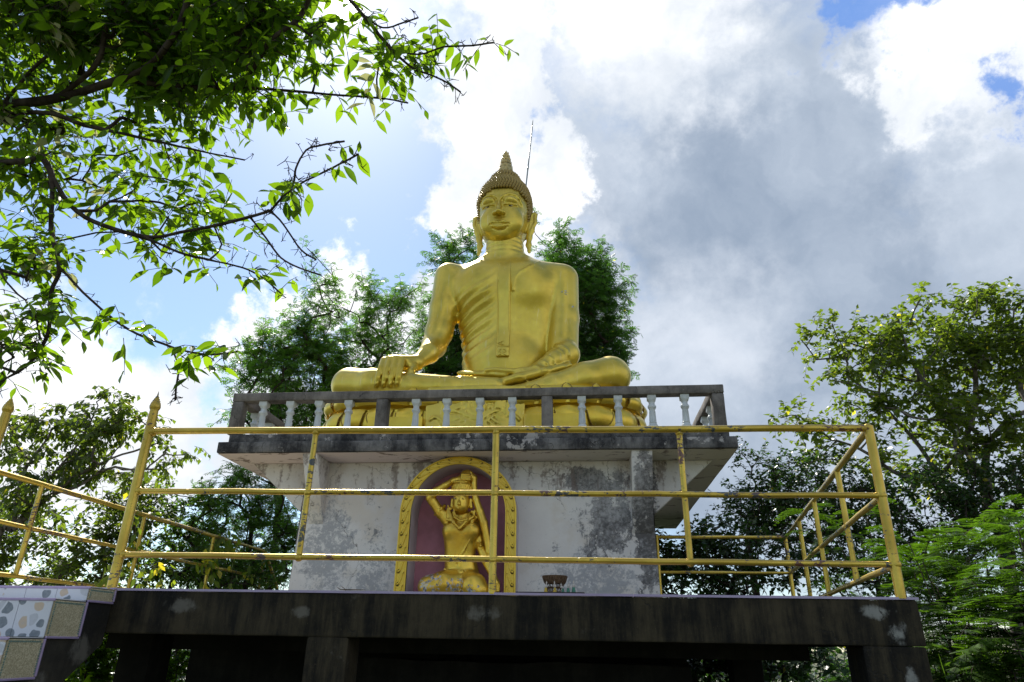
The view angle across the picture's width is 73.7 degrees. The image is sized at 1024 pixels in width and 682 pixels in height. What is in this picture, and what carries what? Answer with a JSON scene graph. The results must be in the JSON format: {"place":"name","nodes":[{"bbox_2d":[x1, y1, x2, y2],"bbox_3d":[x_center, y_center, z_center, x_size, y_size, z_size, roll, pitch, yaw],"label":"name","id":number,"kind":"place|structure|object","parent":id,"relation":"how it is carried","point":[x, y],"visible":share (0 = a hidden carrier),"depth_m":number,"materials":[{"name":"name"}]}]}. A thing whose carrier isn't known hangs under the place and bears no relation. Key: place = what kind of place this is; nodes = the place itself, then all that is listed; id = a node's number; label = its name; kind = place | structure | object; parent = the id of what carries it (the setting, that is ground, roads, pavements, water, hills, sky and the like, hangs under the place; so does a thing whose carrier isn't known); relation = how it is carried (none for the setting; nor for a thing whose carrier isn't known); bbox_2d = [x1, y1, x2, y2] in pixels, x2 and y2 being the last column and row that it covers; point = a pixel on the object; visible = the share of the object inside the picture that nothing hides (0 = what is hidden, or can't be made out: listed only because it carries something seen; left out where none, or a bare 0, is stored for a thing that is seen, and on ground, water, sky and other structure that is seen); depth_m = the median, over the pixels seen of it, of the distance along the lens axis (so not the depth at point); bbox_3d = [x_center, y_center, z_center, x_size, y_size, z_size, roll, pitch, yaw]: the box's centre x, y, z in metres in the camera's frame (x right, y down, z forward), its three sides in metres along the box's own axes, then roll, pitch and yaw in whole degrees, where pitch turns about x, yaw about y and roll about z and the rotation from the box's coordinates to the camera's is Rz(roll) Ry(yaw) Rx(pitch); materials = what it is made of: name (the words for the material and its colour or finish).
{"place":"outdoors","nodes":[
{"label":"outdoors","id":0,"kind":"place"},
{"bbox_2d":[0,0,1023,651],"label":"sky","id":1,"kind":"structure","parent":0,"point":[758,167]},
{"bbox_2d":[117,649,1009,681],"bbox_3d":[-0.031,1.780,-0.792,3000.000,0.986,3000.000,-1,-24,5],"label":"ground","id":2,"kind":"structure","parent":0,"point":[839,655],"depth_m":145.50,"materials":[{"name":"green plant"}]},
{"bbox_2d":[63,633,119,681],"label":"leafy bush","id":3,"kind":"object","parent":2,"relation":"on","point":[87,670],"visible":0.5,"depth_m":6.94,"materials":[{"name":"green plant"}]},
{"bbox_2d":[0,472,186,590],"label":"leafy tree","id":4,"kind":"object","parent":2,"relation":"on","point":[60,567],"visible":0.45,"depth_m":9.82,"materials":[{"name":"green plant"}]},
{"bbox_2d":[0,385,210,540],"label":"leafy tree","id":5,"kind":"object","parent":2,"relation":"on","point":[84,454],"visible":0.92,"depth_m":9.28,"materials":[{"name":"green plant"}]},
{"bbox_2d":[165,649,189,681],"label":"leafy bush","id":6,"kind":"object","parent":2,"relation":"on","point":[175,668],"visible":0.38,"depth_m":8.94,"materials":[{"name":"green plant"}]},
{"bbox_2d":[123,476,289,681],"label":"leafy tree","id":7,"kind":"object","parent":2,"relation":"on","point":[179,534],"visible":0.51,"depth_m":10.89,"materials":[{"name":"green plant"}]},
{"bbox_2d":[146,460,299,589],"bbox_3d":[-4.980,4.515,11.932,3.357,6.121,2.410,-1,-24,5],"label":"feathery tree","id":8,"kind":"object","parent":2,"relation":"on","point":[257,517],"visible":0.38,"depth_m":12.11,"materials":[{"name":"green plant"}]},
{"bbox_2d":[0,0,518,404],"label":"overhanging tree","id":9,"kind":"object","parent":2,"relation":"on","point":[193,55],"visible":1,"depth_m":2.59,"materials":[{"name":"green plant"}]},
{"bbox_2d":[207,298,337,587],"bbox_3d":[-4.968,3.390,13.934,3.311,9.796,2.331,-1,-24,5],"label":"feathery tree","id":10,"kind":"object","parent":2,"relation":"on","point":[253,363],"visible":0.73,"depth_m":14.91,"materials":[{"name":"green plant"}]},
{"bbox_2d":[257,235,362,422],"bbox_3d":[-4.611,2.913,15.168,2.764,11.676,2.694,-1,-24,5],"label":"feathery tree","id":11,"kind":"object","parent":2,"relation":"on","point":[337,359],"visible":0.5,"depth_m":16.23,"materials":[{"name":"green plant"}]},
{"bbox_2d":[312,268,448,385],"bbox_3d":[-3.316,3.262,15.532,3.454,11.375,2.756,-1,-24,5],"label":"feathery tree","id":12,"kind":"object","parent":2,"relation":"on","point":[369,341],"visible":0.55,"depth_m":16.80,"materials":[{"name":"green plant"}]},
{"bbox_2d":[409,220,484,375],"bbox_3d":[-1.385,2.788,16.517,3.110,13.098,2.816,-1,-24,5],"label":"feathery tree","id":13,"kind":"object","parent":2,"relation":"on","point":[455,253],"visible":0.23,"depth_m":18.19,"materials":[{"name":"green plant"}]},
{"bbox_2d":[105,588,932,681],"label":"raised terrace","id":14,"kind":"structure","parent":2,"relation":"on","point":[231,635],"depth_m":4.30,"materials":[{"name":"concrete"}]},
{"bbox_2d":[0,585,116,681],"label":"tiled staircase","id":15,"kind":"structure","parent":14,"relation":"attached to","point":[51,633],"depth_m":3.95,"materials":[{"name":"tile"}]},
{"bbox_2d":[0,397,13,446],"bbox_3d":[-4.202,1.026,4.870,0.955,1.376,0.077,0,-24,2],"label":"railing post","id":16,"kind":"object","parent":15,"relation":"on","point":[7,409],"visible":0.88,"depth_m":5.04,"materials":[{"name":"gold metal"}]},
{"bbox_2d":[0,469,277,589],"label":"pipe railing","id":17,"kind":"object","parent":14,"relation":"on","point":[29,528],"visible":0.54,"depth_m":7.00,"materials":[{"name":"gold metal"}]},
{"bbox_2d":[93,510,175,588],"bbox_3d":[-4.321,2.497,7.850,0.443,1.253,1.455,-3,-24,10],"label":"climbing vine","id":18,"kind":"object","parent":17,"relation":"attached to","point":[142,574],"visible":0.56,"depth_m":7.88,"materials":[{"name":"green plant"}]},
{"bbox_2d":[196,530,253,589],"bbox_3d":[-4.132,3.394,9.777,0.436,1.319,1.561,-1,-24,5],"label":"climbing vine","id":19,"kind":"object","parent":17,"relation":"attached to","point":[210,563],"visible":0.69,"depth_m":9.72,"materials":[{"name":"green plant"}]},
{"bbox_2d":[337,586,362,589],"bbox_3d":[-1.019,1.569,4.333,0.186,0.025,0.008,-1,-24,5],"label":"dry twig","id":20,"kind":"object","parent":14,"relation":"on","point":[349,589],"visible":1,"depth_m":4.33,"materials":[{"name":"brown plant"}]},
{"bbox_2d":[418,469,499,591],"bbox_3d":[-0.582,2.139,7.398,1.001,1.495,0.516,-1,-24,5],"label":"niche goddess statue","id":21,"kind":"object","parent":14,"relation":"on","point":[465,532],"visible":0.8,"depth_m":7.32,"materials":[{"name":"gold metal"}]},
{"bbox_2d":[217,432,738,593],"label":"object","id":22,"kind":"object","parent":14,"relation":"on","point":[598,527],"depth_m":7.58,"materials":[{"name":"white paint"}]},
{"bbox_2d":[247,404,284,426],"bbox_3d":[-2.990,1.850,10.082,0.136,0.605,4.459,-1,-24,5],"label":"balustrade","id":23,"kind":"object","parent":22,"relation":"on","point":[271,420],"visible":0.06,"depth_m":8.43,"materials":[{"name":"concrete"}]},
{"bbox_2d":[227,384,726,435],"bbox_3d":[-0.479,0.846,7.730,5.640,0.604,0.146,-1,-24,5],"label":"balustrade","id":24,"kind":"object","parent":22,"relation":"on","point":[417,398],"visible":0.71,"depth_m":7.74,"materials":[{"name":"concrete"}]},
{"bbox_2d":[322,382,647,426],"bbox_3d":[-0.412,1.459,9.776,4.670,1.139,2.605,-1,-24,5],"label":"lotus pedestal","id":25,"kind":"object","parent":22,"relation":"on","point":[600,412],"visible":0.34,"depth_m":8.82,"materials":[{"name":"gold metal"}]},
{"bbox_2d":[331,151,630,391],"bbox_3d":[-0.402,-1.194,10.699,4.241,5.028,1.787,-1,-24,5],"label":"seated golden statue","id":26,"kind":"object","parent":25,"relation":"on","point":[507,305],"visible":0.94,"depth_m":10.30,"materials":[{"name":"gold metal"}]},
{"bbox_2d":[526,121,532,185],"bbox_3d":[0.034,-0.972,12.208,0.667,7.583,0.120,-1,-24,5],"label":"lightning rod","id":27,"kind":"object","parent":22,"relation":"on","point":[529,154],"visible":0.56,"depth_m":13.35,"materials":[{"name":"grey metal"}]},
{"bbox_2d":[692,397,712,425],"bbox_3d":[2.486,1.712,9.559,0.131,0.605,4.461,-1,-24,5],"label":"balustrade","id":28,"kind":"object","parent":22,"relation":"on","point":[703,417],"visible":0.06,"depth_m":8.16,"materials":[{"name":"concrete"}]},
{"bbox_2d":[106,392,906,598],"bbox_3d":[-0.132,0.959,4.562,5.053,1.376,0.077,-1,-24,4],"label":"pipe railing","id":29,"kind":"object","parent":14,"relation":"on","point":[880,495],"visible":1,"depth_m":4.51,"materials":[{"name":"gold metal"}]},
{"bbox_2d":[516,592,584,596],"bbox_3d":[0.370,2.496,6.516,0.649,0.171,0.300,-1,-24,5],"label":"offering table","id":30,"kind":"object","parent":14,"relation":"on","point":[552,592],"visible":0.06,"depth_m":6.41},
{"bbox_2d":[542,575,567,591],"bbox_3d":[0.414,2.349,6.588,0.248,0.157,0.248,-1,-24,5],"label":"offering basket","id":31,"kind":"object","parent":30,"relation":"on","point":[557,579],"visible":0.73,"depth_m":6.52,"materials":[{"name":"brown wicker"}]},
{"bbox_2d":[571,580,575,591],"bbox_3d":[0.583,2.319,6.462,0.039,0.114,0.039,19,-30,-35],"label":"bottle","id":32,"kind":"object","parent":30,"relation":"on","point":[573,585],"visible":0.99,"depth_m":6.45,"materials":[{"name":"green glass"}]},
{"bbox_2d":[656,535,788,593],"bbox_3d":[2.734,3.080,8.859,1.676,1.086,0.052,-1,-24,5],"label":"pipe railing","id":33,"kind":"object","parent":14,"relation":"on","point":[658,537],"visible":0.69,"depth_m":8.96,"materials":[{"name":"gold metal"}]},
{"bbox_2d":[784,432,890,599],"bbox_3d":[2.979,2.069,6.573,0.051,1.081,5.062,-5,-25,13],"label":"pipe railing","id":34,"kind":"object","parent":14,"relation":"on","point":[836,474],"visible":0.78,"depth_m":5.68,"materials":[{"name":"gold metal"}]},
{"bbox_2d":[434,208,643,380],"bbox_3d":[0.465,2.666,16.630,5.831,13.513,3.987,-15,-28,31],"label":"feathery tree","id":35,"kind":"object","parent":2,"relation":"on","point":[597,291],"visible":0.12,"depth_m":17.18,"materials":[{"name":"green plant"}]},
{"bbox_2d":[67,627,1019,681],"bbox_3d":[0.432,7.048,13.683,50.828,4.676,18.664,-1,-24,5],"label":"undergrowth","id":36,"kind":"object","parent":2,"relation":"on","point":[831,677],"visible":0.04,"depth_m":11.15,"materials":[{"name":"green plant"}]},
{"bbox_2d":[655,500,842,681],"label":"dark bush","id":37,"kind":"object","parent":2,"relation":"on","point":[709,548],"visible":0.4,"depth_m":10.45,"materials":[{"name":"green plant"}]},
{"bbox_2d":[707,435,909,681],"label":"dark bush","id":38,"kind":"object","parent":2,"relation":"on","point":[763,512],"visible":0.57,"depth_m":11.83,"materials":[{"name":"green plant"}]},
{"bbox_2d":[771,498,948,680],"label":"ferny shrub","id":39,"kind":"object","parent":2,"relation":"on","point":[794,510],"visible":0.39,"depth_m":6.79,"materials":[{"name":"green plant"}]},
{"bbox_2d":[763,276,1023,678],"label":"leafy tree","id":40,"kind":"object","parent":2,"relation":"on","point":[979,351],"visible":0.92,"depth_m":13.02,"materials":[{"name":"green plant"}]},
{"bbox_2d":[780,446,1023,656],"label":"dark bush","id":41,"kind":"object","parent":2,"relation":"on","point":[963,502],"visible":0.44,"depth_m":11.16,"materials":[{"name":"green plant"}]},
{"bbox_2d":[843,649,1021,681],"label":"long grass","id":42,"kind":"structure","parent":2,"relation":"on","point":[954,676],"depth_m":4.42,"materials":[{"name":"green plant"}]},
{"bbox_2d":[850,494,1023,681],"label":"ferny shrub","id":43,"kind":"object","parent":2,"relation":"on","point":[919,594],"visible":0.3,"depth_m":6.19,"materials":[{"name":"green plant"}]},
{"bbox_2d":[857,525,1023,681],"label":"ferny shrub","id":44,"kind":"object","parent":2,"relation":"on","point":[909,548],"visible":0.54,"depth_m":5.06,"materials":[{"name":"green plant"}]},
{"bbox_2d":[905,551,1023,681],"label":"ferny shrub","id":45,"kind":"object","parent":2,"relation":"on","point":[972,610],"visible":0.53,"depth_m":4.54,"materials":[{"name":"green plant"}]},
{"bbox_2d":[940,509,1023,681],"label":"ferny shrub","id":46,"kind":"object","parent":2,"relation":"on","point":[993,525],"visible":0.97,"depth_m":4.42,"materials":[{"name":"green plant"}]}
]}

